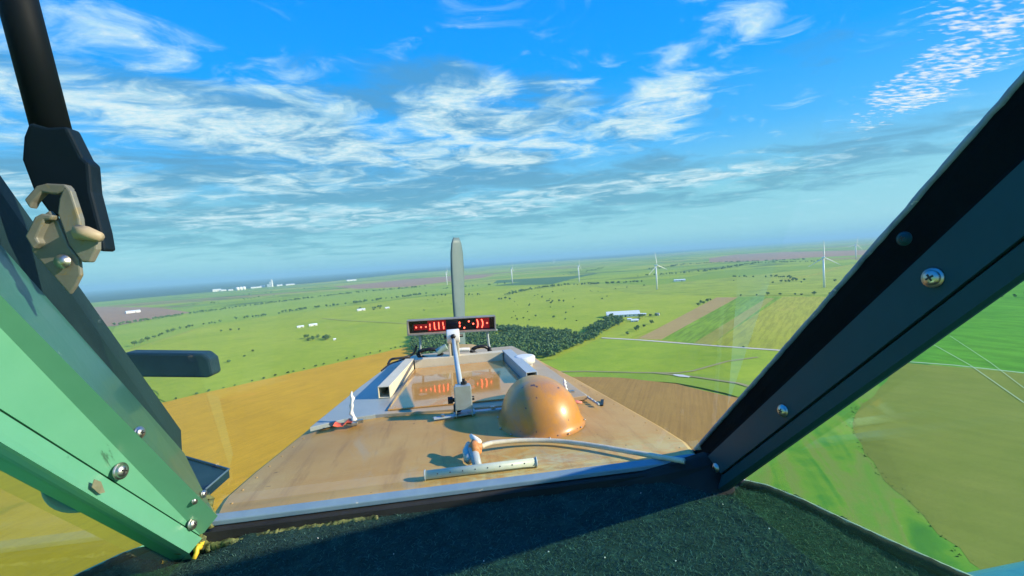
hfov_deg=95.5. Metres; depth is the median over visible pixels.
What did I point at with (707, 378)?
path
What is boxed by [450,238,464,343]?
propeller
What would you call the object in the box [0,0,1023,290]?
sky
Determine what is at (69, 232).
canopy strut
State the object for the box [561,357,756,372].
path
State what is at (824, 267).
wind turbine
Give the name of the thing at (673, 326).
field
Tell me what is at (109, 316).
field
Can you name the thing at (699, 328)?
field
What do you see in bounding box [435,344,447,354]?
cable sleeve
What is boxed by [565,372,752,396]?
field
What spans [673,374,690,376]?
path
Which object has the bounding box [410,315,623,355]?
woodland
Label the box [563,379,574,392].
locking pin
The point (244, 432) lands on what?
field
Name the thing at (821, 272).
field
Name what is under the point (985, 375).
path
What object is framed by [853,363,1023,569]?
field
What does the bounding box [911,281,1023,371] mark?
field
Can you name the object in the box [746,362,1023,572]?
field
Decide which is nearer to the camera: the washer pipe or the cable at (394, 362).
the washer pipe
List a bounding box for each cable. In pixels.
[381,357,410,371]
[387,345,416,364]
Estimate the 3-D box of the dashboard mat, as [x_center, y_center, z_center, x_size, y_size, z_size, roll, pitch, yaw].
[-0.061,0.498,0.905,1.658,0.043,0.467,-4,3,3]
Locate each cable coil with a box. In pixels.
[415,347,443,357]
[471,345,491,350]
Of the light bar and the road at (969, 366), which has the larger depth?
the road at (969, 366)
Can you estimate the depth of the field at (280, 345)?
1093.87 m
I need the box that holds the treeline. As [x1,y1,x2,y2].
[112,258,1016,324]
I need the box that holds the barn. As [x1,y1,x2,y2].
[606,310,639,316]
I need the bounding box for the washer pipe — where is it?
[424,434,537,480]
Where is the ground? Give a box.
[87,236,878,402]
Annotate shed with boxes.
[125,310,140,313]
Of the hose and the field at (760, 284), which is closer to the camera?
the hose
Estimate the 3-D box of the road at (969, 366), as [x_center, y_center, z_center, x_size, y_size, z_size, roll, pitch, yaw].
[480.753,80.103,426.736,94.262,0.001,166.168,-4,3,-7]
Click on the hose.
(593, 445)
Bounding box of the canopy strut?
[0,0,114,293]
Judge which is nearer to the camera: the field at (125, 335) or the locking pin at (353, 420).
the locking pin at (353, 420)
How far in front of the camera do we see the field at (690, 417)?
419.56 m
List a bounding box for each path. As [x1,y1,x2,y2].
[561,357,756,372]
[652,372,748,386]
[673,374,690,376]
[935,345,1023,402]
[952,337,1023,387]
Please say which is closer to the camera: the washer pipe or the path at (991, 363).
the washer pipe
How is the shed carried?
on the ground
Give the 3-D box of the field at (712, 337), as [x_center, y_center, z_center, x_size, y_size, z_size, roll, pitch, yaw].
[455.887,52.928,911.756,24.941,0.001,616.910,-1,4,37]
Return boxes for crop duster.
[0,71,1023,575]
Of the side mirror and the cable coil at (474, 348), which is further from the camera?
the cable coil at (474, 348)
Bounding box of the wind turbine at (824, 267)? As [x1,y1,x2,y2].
[810,249,839,286]
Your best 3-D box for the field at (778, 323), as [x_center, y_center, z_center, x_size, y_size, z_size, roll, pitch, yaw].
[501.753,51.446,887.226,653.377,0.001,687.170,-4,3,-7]
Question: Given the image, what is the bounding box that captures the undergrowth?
[849,407,961,556]
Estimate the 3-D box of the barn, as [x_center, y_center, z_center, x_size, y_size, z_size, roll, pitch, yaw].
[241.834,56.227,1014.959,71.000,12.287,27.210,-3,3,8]
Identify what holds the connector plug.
attached to the cable
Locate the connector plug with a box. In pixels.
[459,348,469,351]
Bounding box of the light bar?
[407,315,497,349]
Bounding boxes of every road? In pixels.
[602,337,779,350]
[910,361,1023,372]
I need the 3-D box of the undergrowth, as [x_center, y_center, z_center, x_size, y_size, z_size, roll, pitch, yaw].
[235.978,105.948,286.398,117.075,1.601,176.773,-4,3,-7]
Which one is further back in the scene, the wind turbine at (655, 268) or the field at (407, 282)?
the field at (407, 282)
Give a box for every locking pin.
[333,391,363,426]
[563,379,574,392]
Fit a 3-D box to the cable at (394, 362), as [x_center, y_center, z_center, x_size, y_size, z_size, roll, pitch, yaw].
[-0.579,0.372,2.297,0.027,0.015,0.274,-3,4,16]
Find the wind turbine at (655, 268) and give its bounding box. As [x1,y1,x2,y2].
[651,255,665,289]
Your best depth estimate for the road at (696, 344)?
663.33 m
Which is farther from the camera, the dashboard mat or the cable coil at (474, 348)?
the cable coil at (474, 348)
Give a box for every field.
[0,346,415,575]
[94,307,188,326]
[112,282,516,350]
[135,284,736,401]
[335,275,490,288]
[494,272,601,285]
[545,339,778,380]
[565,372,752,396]
[573,377,737,448]
[576,265,853,295]
[633,297,825,349]
[638,297,737,338]
[662,297,780,344]
[695,298,773,344]
[709,250,866,261]
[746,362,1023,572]
[783,264,854,279]
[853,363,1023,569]
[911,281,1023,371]
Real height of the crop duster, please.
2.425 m
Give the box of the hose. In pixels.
[482,438,685,463]
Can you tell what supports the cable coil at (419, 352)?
on the crop duster
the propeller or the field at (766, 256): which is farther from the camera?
the field at (766, 256)
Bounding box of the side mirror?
[126,350,220,377]
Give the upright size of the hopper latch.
0.179 m
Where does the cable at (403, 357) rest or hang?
attached to the light bar
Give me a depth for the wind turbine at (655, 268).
1636.69 m
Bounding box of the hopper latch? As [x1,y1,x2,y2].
[433,329,501,419]
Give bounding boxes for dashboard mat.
[94,480,940,575]
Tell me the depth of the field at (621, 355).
592.22 m

